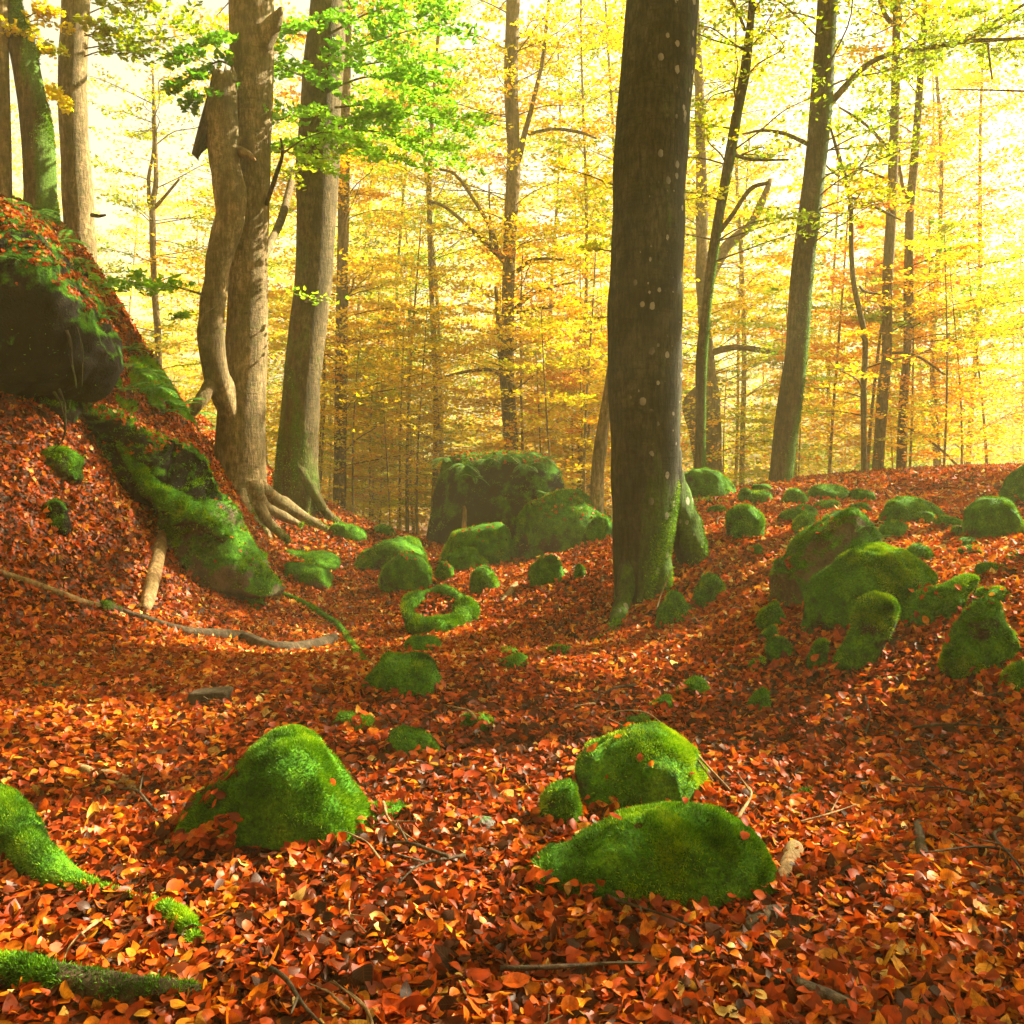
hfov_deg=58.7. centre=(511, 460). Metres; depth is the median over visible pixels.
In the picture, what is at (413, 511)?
young beech
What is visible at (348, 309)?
beech tree
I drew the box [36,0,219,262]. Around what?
beech tree
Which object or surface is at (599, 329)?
woods
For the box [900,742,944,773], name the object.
twig
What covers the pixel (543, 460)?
fern
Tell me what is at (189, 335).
beech tree
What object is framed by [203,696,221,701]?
twig
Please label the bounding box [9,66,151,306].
beech tree
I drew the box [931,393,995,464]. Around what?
young beech
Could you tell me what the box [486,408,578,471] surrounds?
young beech
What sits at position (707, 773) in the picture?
bare twig
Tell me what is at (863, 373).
young beech
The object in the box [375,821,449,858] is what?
twig
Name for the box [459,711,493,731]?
mossy stone
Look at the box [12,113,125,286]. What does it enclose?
beech tree
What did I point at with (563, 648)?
mossy stone
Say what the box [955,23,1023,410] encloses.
beech tree
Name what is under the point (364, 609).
fallen branch
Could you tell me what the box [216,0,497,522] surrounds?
beech tree
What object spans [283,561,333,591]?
mossy boulder
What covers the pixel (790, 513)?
mossy boulder
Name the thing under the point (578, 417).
young beech
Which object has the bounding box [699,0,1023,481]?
beech tree
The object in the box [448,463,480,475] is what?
fern
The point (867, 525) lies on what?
fern
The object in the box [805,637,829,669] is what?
mossy stone
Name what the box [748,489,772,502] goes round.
mossy stone
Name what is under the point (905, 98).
beech tree
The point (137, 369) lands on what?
fern
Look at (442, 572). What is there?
mossy stone
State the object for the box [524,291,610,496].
young beech
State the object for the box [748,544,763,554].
mossy stone
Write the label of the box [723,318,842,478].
young beech
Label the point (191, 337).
beech tree
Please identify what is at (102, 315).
fern
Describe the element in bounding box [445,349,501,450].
beech tree
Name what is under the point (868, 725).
twig
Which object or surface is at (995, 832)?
twig
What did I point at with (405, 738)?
mossy stone
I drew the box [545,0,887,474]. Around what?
beech tree
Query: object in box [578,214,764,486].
beech tree
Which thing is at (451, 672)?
twig
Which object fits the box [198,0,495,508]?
beech tree
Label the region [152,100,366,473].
beech tree
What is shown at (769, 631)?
mossy stone
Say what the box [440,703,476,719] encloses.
twig
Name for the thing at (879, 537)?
fern
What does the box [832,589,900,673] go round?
mossy boulder
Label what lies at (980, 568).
mossy stone
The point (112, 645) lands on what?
twig
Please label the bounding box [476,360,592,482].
young beech
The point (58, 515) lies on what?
mossy stone
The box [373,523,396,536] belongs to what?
mossy stone
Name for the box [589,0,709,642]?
beech tree
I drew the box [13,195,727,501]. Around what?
moss cover
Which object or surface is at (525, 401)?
young beech
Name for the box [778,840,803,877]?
bark log
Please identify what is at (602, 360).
beech tree
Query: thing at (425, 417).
young beech
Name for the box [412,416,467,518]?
young beech
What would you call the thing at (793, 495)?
mossy stone
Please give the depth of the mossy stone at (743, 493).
12.52 m
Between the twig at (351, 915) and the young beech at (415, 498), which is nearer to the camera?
the twig at (351, 915)
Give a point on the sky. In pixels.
(113, 64)
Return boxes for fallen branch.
[30,682,80,690]
[123,609,337,650]
[342,606,391,613]
[782,968,887,1023]
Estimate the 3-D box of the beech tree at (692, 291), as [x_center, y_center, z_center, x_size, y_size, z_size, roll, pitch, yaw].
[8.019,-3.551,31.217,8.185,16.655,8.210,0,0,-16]
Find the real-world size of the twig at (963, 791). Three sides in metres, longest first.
0.449 x 0.136 x 0.064 m
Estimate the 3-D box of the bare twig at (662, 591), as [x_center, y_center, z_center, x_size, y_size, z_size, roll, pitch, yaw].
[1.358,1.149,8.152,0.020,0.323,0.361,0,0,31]
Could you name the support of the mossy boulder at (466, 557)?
on the ground
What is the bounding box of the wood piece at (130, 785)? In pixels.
[98,769,139,801]
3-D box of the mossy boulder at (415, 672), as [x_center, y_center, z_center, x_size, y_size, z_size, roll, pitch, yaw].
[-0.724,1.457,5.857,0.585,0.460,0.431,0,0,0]
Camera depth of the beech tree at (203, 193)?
23.82 m
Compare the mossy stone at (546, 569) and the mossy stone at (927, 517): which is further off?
the mossy stone at (546, 569)
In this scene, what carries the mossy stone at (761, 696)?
on the ground
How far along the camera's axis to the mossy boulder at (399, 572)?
11.02 m
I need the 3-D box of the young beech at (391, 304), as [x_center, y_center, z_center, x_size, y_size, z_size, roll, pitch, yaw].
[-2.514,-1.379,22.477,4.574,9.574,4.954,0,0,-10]
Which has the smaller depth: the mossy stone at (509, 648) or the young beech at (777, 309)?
the mossy stone at (509, 648)
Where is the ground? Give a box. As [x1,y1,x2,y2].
[0,228,1023,1023]
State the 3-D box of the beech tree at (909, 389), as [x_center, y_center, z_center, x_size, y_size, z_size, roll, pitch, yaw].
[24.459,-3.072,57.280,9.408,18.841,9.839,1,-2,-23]
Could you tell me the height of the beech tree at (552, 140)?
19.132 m
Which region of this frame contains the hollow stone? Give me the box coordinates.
[400,583,480,634]
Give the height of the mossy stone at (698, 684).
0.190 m
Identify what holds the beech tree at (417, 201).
on the ground
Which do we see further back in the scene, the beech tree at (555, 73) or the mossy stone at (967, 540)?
the beech tree at (555, 73)
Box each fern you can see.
[2,198,32,207]
[31,208,59,227]
[39,259,65,264]
[58,229,90,250]
[74,257,102,276]
[91,281,122,296]
[94,299,129,312]
[99,314,117,319]
[115,382,152,392]
[122,343,153,355]
[124,363,172,381]
[139,381,190,397]
[144,403,194,419]
[165,398,207,413]
[197,411,216,418]
[425,457,452,468]
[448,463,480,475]
[461,474,489,485]
[471,458,499,466]
[485,453,524,470]
[513,462,544,470]
[532,456,560,473]
[855,521,883,531]
[867,535,894,540]
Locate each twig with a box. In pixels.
[63,919,98,957]
[106,644,117,659]
[117,772,157,812]
[174,613,199,626]
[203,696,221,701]
[268,965,323,1023]
[304,981,349,1010]
[329,980,373,1023]
[345,831,380,859]
[348,898,365,931]
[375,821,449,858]
[381,801,419,843]
[393,852,465,885]
[438,671,467,675]
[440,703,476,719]
[500,961,658,970]
[537,695,568,701]
[544,999,562,1023]
[574,703,595,707]
[583,683,636,702]
[603,710,730,790]
[605,893,702,932]
[606,717,712,780]
[656,569,671,609]
[736,772,751,817]
[790,795,856,824]
[861,696,879,736]
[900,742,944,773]
[900,767,978,795]
[912,713,1013,729]
[924,826,1023,853]
[945,998,960,1023]
[977,828,1022,874]
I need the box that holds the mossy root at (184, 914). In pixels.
[152,896,205,948]
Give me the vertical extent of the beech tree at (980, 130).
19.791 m
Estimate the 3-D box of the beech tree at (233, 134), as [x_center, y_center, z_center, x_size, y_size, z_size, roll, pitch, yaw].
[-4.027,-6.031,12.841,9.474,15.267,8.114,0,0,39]
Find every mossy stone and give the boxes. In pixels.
[42,497,71,535]
[243,597,265,610]
[331,710,381,732]
[371,799,406,822]
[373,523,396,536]
[383,724,439,757]
[404,634,441,650]
[433,560,453,580]
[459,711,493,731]
[468,564,499,593]
[496,652,528,668]
[499,645,519,653]
[527,553,564,587]
[546,643,573,654]
[573,562,585,580]
[619,712,650,729]
[649,693,675,711]
[675,674,710,695]
[707,504,726,511]
[737,487,751,500]
[746,654,767,670]
[746,687,771,712]
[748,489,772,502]
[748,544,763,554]
[752,483,771,490]
[754,600,785,630]
[757,623,779,646]
[764,635,795,661]
[781,487,808,504]
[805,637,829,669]
[813,499,841,509]
[848,488,875,500]
[849,501,872,510]
[906,543,934,559]
[913,510,936,523]
[949,525,961,535]
[950,536,978,547]
[957,543,980,554]
[972,585,1012,602]
[974,561,1006,574]
[1005,550,1023,560]
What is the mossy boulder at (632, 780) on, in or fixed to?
on the ground
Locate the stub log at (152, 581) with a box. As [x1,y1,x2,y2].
[141,530,166,610]
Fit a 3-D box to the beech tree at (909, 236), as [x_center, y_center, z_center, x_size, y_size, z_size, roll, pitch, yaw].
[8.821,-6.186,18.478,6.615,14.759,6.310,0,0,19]
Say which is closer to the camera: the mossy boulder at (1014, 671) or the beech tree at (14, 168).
the mossy boulder at (1014, 671)
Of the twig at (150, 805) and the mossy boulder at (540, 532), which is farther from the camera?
the mossy boulder at (540, 532)
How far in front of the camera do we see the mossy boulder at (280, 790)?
3.49 m
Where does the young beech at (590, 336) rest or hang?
on the ground
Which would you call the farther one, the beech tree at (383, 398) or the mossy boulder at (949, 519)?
the beech tree at (383, 398)
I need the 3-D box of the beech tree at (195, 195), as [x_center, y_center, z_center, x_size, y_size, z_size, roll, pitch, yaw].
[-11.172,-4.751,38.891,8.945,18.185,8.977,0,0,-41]
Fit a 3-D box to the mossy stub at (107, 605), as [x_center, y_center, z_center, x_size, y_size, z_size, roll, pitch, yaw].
[-3.531,1.284,8.009,0.136,0.150,0.210,0,0,39]
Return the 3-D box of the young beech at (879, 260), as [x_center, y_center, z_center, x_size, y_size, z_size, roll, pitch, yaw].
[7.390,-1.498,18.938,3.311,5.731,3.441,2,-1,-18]
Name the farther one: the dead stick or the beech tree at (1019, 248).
the beech tree at (1019, 248)
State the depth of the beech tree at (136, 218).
40.02 m
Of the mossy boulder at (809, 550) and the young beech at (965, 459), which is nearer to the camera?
the mossy boulder at (809, 550)
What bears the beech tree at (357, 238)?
on the ground
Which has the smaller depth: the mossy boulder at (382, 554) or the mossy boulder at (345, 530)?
the mossy boulder at (382, 554)
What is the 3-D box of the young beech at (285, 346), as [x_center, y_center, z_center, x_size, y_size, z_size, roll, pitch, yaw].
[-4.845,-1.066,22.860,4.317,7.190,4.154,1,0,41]
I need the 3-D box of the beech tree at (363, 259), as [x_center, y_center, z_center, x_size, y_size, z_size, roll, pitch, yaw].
[-6.077,-5.699,35.957,10.460,20.949,10.940,4,-2,-17]
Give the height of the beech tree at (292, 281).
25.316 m
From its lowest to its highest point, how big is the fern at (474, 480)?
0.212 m
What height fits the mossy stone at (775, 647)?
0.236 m
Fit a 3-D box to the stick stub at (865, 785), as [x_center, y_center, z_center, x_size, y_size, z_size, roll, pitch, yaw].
[1.673,1.546,4.327,0.030,0.030,0.334,0,0,13]
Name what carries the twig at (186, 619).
on the ground
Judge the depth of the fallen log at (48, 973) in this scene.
2.53 m
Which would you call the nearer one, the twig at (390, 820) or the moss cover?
the twig at (390, 820)
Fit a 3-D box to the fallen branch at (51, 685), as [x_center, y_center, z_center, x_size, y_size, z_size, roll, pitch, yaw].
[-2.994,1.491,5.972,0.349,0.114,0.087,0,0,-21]
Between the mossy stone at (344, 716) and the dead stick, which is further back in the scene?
the dead stick
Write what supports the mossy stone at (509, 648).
on the ground
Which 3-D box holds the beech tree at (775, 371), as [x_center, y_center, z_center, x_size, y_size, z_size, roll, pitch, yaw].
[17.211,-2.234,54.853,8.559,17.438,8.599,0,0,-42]
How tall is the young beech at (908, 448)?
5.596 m
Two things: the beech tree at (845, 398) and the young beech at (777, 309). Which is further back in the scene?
the beech tree at (845, 398)
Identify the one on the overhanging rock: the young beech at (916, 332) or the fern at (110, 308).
the fern at (110, 308)
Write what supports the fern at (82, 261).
on the overhanging rock
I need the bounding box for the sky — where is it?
[9,0,1023,507]
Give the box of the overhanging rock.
[0,203,124,481]
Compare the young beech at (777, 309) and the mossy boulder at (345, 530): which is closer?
the mossy boulder at (345, 530)
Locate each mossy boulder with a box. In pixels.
[172,723,376,854]
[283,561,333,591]
[284,548,340,570]
[329,522,366,541]
[354,535,427,570]
[360,650,441,697]
[377,549,432,592]
[426,450,565,543]
[438,522,515,563]
[443,546,489,569]
[514,488,611,558]
[525,800,778,910]
[537,777,582,828]
[574,719,712,811]
[583,515,611,544]
[654,590,691,628]
[684,467,736,498]
[691,571,727,609]
[724,502,765,539]
[768,507,883,608]
[777,504,819,521]
[791,513,817,534]
[801,541,938,634]
[807,483,849,499]
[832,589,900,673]
[878,504,911,521]
[878,519,909,537]
[884,495,944,517]
[899,572,979,627]
[933,514,962,529]
[936,596,1021,680]
[960,496,1023,539]
[997,659,1023,693]
[998,464,1023,502]
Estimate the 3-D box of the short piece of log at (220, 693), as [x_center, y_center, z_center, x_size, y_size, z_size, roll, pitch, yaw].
[-1.848,1.459,5.577,0.257,0.138,0.138,0,0,0]
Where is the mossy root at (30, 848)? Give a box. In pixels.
[0,780,108,892]
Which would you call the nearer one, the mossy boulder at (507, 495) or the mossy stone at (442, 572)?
the mossy stone at (442, 572)
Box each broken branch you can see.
[739,904,788,930]
[806,898,849,909]
[860,879,899,897]
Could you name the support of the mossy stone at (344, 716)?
on the ground
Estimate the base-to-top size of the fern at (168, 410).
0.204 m
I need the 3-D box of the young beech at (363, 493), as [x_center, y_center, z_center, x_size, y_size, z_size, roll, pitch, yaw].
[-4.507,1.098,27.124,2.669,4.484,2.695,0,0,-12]
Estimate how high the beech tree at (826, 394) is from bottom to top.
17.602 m
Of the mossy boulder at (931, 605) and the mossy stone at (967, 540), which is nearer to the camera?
the mossy boulder at (931, 605)
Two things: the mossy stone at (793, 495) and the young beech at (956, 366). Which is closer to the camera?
the mossy stone at (793, 495)
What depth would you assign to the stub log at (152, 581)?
8.72 m
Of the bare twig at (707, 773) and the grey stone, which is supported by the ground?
the grey stone
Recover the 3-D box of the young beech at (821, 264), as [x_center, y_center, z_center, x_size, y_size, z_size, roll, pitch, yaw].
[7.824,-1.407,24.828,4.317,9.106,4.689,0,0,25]
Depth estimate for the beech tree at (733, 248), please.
33.32 m
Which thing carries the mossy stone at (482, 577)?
on the ground
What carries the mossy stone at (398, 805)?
on the ground
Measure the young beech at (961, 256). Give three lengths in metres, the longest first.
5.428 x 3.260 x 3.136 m
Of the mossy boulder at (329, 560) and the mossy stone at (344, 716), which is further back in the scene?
the mossy boulder at (329, 560)
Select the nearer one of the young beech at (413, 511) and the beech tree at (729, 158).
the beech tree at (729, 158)
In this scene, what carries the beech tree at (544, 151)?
on the ground
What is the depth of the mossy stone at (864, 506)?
10.98 m
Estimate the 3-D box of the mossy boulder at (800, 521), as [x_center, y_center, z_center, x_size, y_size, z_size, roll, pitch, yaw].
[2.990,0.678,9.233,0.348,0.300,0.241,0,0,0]
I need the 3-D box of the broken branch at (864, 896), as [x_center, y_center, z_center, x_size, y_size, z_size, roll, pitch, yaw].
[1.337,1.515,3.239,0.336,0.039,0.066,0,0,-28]
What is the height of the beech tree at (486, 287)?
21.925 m
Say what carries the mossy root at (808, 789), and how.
on the ground
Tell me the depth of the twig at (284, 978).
2.44 m
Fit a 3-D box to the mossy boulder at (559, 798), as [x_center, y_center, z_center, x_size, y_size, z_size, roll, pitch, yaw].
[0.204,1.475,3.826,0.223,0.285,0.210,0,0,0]
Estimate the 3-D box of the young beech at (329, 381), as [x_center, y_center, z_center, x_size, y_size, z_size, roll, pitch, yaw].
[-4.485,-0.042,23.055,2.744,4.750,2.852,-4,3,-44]
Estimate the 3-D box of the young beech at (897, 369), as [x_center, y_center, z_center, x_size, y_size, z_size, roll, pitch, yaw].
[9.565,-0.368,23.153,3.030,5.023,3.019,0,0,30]
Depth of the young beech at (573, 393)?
22.29 m
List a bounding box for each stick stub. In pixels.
[859,778,869,793]
[913,820,928,856]
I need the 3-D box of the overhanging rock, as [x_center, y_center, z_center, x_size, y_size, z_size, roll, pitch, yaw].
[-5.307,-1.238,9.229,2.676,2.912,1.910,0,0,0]
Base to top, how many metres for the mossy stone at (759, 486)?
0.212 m
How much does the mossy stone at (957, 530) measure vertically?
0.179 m
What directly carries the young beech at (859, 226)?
on the ground
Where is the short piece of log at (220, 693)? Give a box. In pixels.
[187,686,233,704]
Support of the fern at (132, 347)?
on the ground
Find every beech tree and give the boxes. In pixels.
[0,0,74,227]
[0,0,75,197]
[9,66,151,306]
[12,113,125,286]
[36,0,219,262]
[45,47,285,368]
[88,0,382,544]
[93,165,196,391]
[97,185,216,420]
[101,0,387,456]
[132,248,216,419]
[140,206,268,417]
[148,288,206,405]
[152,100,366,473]
[164,146,347,467]
[179,225,326,488]
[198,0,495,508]
[202,255,328,456]
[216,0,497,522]
[265,0,610,509]
[265,48,457,526]
[266,19,544,527]
[266,177,417,510]
[268,122,404,497]
[269,205,442,515]
[320,0,571,525]
[322,88,514,530]
[329,241,459,534]
[352,0,624,449]
[368,264,476,514]
[404,166,550,503]
[416,12,685,505]
[437,0,764,514]
[441,198,577,468]
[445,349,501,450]
[461,0,771,491]
[466,249,596,487]
[488,164,612,470]
[515,220,691,511]
[528,1,849,465]
[544,253,609,507]
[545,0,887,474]
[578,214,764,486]
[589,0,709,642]
[597,0,877,468]
[597,0,898,485]
[607,117,813,503]
[680,108,839,485]
[680,289,731,468]
[688,104,957,482]
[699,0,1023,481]
[712,250,846,483]
[739,291,858,482]
[750,0,1017,469]
[765,260,907,473]
[769,0,1023,465]
[770,295,867,474]
[777,0,1023,467]
[817,37,1023,467]
[820,0,1023,464]
[821,135,1022,467]
[824,304,930,466]
[843,271,960,466]
[847,248,981,467]
[921,88,1023,91]
[951,303,1023,463]
[952,221,1023,463]
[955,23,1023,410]
[956,83,1023,462]
[973,147,1023,463]
[990,188,1023,462]
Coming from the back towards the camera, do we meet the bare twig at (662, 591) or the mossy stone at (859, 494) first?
the mossy stone at (859, 494)
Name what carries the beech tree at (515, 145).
on the ground
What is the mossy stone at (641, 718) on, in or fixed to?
on the ground
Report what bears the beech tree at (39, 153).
on the ground
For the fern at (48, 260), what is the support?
on the overhanging rock
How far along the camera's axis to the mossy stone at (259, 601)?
9.76 m
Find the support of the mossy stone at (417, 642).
on the ground
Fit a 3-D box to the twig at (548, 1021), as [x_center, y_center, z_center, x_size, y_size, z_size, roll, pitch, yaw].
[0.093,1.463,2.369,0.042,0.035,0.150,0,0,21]
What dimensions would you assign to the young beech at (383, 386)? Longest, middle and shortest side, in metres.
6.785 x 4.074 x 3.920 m
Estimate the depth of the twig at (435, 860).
3.25 m
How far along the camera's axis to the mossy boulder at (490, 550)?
12.95 m
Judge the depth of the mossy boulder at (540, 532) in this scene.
12.82 m
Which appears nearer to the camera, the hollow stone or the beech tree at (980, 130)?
the hollow stone
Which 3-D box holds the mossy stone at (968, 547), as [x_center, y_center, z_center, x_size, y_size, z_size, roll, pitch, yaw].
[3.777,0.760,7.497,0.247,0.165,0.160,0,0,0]
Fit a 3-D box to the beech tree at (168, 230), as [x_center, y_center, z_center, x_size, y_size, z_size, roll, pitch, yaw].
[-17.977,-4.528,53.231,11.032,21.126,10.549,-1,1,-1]
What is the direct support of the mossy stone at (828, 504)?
on the ground
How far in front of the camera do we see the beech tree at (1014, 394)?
51.96 m
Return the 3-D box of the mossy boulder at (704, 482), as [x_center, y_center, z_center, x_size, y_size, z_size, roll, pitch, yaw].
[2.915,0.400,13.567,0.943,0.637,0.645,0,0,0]
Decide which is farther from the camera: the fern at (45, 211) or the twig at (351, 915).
the fern at (45, 211)
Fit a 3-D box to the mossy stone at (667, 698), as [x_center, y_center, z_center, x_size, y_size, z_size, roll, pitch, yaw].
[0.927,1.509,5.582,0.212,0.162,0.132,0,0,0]
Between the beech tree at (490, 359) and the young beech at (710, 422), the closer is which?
the young beech at (710, 422)
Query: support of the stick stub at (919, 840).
on the ground
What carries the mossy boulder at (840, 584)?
on the ground
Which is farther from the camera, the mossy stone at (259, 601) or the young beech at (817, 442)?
the young beech at (817, 442)
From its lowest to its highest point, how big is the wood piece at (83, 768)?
0.054 m
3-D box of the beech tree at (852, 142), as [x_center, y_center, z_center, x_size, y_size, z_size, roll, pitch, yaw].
[11.258,-3.884,32.507,9.209,17.694,8.976,3,-1,-29]
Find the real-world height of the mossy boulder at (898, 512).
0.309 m
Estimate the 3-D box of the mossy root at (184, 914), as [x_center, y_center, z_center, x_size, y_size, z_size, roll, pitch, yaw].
[-1.043,1.470,2.882,0.099,0.097,0.319,0,0,-43]
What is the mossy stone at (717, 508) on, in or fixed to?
on the ground
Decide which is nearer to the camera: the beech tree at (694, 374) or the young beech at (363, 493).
the young beech at (363, 493)
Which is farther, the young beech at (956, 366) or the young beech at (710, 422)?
the young beech at (710, 422)
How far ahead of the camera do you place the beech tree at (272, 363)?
51.51 m
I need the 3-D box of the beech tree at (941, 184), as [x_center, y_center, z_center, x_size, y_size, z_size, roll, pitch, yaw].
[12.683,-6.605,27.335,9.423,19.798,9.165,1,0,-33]
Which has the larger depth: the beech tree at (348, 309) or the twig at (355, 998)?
the beech tree at (348, 309)
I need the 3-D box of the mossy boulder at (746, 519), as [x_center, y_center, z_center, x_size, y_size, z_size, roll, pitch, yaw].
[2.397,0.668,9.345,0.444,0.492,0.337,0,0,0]
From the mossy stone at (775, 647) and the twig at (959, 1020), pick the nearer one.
the twig at (959, 1020)
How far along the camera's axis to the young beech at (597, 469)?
13.12 m
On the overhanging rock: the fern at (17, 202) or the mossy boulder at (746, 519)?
the fern at (17, 202)
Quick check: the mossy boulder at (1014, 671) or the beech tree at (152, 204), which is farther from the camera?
the beech tree at (152, 204)
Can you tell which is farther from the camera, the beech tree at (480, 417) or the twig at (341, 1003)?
the beech tree at (480, 417)
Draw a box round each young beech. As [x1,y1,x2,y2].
[265,276,431,494]
[266,259,396,492]
[318,313,425,513]
[319,308,455,529]
[319,340,432,523]
[319,355,383,506]
[320,287,444,521]
[320,365,403,507]
[321,364,411,519]
[325,214,495,532]
[330,425,397,529]
[332,394,434,524]
[346,297,474,532]
[347,298,481,534]
[347,427,421,534]
[388,447,431,534]
[409,454,444,535]
[412,245,596,511]
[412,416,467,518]
[454,295,610,492]
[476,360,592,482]
[486,351,608,488]
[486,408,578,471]
[514,235,694,495]
[516,255,610,507]
[518,358,611,500]
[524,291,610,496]
[534,324,610,512]
[538,369,612,515]
[541,157,728,513]
[548,379,612,516]
[607,361,748,474]
[681,369,774,478]
[706,287,856,479]
[710,127,995,472]
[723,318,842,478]
[724,245,871,485]
[729,162,968,473]
[740,353,859,479]
[757,254,944,468]
[773,136,1007,469]
[812,216,1023,464]
[814,327,926,468]
[815,253,1000,467]
[821,324,957,471]
[831,345,936,471]
[849,232,1023,464]
[892,267,1020,463]
[908,229,1023,463]
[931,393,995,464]
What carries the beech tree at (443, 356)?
on the ground
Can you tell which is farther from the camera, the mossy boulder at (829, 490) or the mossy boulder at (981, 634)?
the mossy boulder at (829, 490)
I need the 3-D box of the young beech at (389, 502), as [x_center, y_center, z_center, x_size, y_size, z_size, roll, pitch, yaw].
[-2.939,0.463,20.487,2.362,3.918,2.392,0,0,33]
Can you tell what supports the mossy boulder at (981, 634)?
on the ground
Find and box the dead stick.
[461,506,466,528]
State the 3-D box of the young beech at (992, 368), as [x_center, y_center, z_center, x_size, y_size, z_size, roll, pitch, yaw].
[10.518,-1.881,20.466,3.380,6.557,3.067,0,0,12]
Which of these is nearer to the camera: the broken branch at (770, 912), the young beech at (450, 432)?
the broken branch at (770, 912)
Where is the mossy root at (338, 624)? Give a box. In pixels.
[282,592,368,662]
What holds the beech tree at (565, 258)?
on the ground
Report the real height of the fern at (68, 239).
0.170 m
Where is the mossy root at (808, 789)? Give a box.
[753,784,816,796]
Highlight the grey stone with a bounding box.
[469,816,495,830]
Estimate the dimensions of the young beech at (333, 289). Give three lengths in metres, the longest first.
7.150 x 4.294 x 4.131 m
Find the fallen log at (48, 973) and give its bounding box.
[0,945,202,1008]
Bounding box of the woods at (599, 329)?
[97,207,1023,515]
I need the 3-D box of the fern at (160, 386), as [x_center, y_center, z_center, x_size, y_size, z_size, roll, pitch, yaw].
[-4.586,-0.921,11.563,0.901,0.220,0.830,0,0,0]
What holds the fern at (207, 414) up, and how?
on the ground
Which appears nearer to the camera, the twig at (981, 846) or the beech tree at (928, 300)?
the twig at (981, 846)
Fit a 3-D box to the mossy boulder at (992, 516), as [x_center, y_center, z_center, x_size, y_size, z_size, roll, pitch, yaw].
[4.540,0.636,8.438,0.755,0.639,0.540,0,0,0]
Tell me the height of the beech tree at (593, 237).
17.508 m
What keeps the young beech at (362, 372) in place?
on the ground
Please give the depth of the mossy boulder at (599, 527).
11.81 m
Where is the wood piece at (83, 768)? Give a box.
[76,763,98,775]
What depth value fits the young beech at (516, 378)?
22.10 m
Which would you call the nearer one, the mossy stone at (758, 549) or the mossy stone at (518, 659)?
the mossy stone at (518, 659)
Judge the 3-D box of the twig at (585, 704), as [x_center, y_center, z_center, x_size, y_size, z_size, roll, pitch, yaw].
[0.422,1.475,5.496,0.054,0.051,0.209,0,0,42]
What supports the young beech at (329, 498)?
on the ground
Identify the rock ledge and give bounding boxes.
[82,403,285,599]
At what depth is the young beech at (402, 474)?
23.59 m
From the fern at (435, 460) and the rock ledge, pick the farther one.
the fern at (435, 460)
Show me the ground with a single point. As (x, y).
(86, 500)
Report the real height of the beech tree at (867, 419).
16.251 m
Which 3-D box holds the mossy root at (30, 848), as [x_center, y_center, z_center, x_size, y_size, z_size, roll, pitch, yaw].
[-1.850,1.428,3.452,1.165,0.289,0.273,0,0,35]
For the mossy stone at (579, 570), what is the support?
on the ground
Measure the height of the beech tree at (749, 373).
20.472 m
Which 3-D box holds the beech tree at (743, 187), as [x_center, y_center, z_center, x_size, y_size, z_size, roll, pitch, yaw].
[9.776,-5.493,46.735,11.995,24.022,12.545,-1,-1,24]
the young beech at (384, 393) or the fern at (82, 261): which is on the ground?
the young beech at (384, 393)
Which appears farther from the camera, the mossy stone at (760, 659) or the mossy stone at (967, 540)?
the mossy stone at (967, 540)
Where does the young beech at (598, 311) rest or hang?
on the ground
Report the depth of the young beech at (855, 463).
26.70 m
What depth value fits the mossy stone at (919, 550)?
7.52 m
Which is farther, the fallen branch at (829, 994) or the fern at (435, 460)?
the fern at (435, 460)
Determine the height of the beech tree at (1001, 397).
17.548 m
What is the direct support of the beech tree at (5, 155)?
on the ground
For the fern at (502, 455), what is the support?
on the mossy boulder at (507, 495)
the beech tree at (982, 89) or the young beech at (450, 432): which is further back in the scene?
the young beech at (450, 432)
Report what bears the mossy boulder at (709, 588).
on the ground
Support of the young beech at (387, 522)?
on the ground
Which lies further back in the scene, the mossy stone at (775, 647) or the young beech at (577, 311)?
the young beech at (577, 311)
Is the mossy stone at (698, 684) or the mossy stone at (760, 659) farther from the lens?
the mossy stone at (760, 659)
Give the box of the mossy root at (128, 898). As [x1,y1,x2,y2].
[101,880,158,904]
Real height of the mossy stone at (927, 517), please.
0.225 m
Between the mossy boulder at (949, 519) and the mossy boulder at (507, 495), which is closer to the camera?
the mossy boulder at (949, 519)
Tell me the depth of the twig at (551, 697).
5.60 m
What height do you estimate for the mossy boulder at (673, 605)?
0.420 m
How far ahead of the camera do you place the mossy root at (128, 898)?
3.07 m
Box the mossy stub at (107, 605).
[99,600,122,612]
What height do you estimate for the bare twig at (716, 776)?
0.266 m
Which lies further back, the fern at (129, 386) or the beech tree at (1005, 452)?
the beech tree at (1005, 452)
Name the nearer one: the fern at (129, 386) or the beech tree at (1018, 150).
the fern at (129, 386)
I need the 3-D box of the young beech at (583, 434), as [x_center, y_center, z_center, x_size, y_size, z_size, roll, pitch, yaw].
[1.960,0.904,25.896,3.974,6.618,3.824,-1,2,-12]
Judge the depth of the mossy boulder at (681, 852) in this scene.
3.14 m

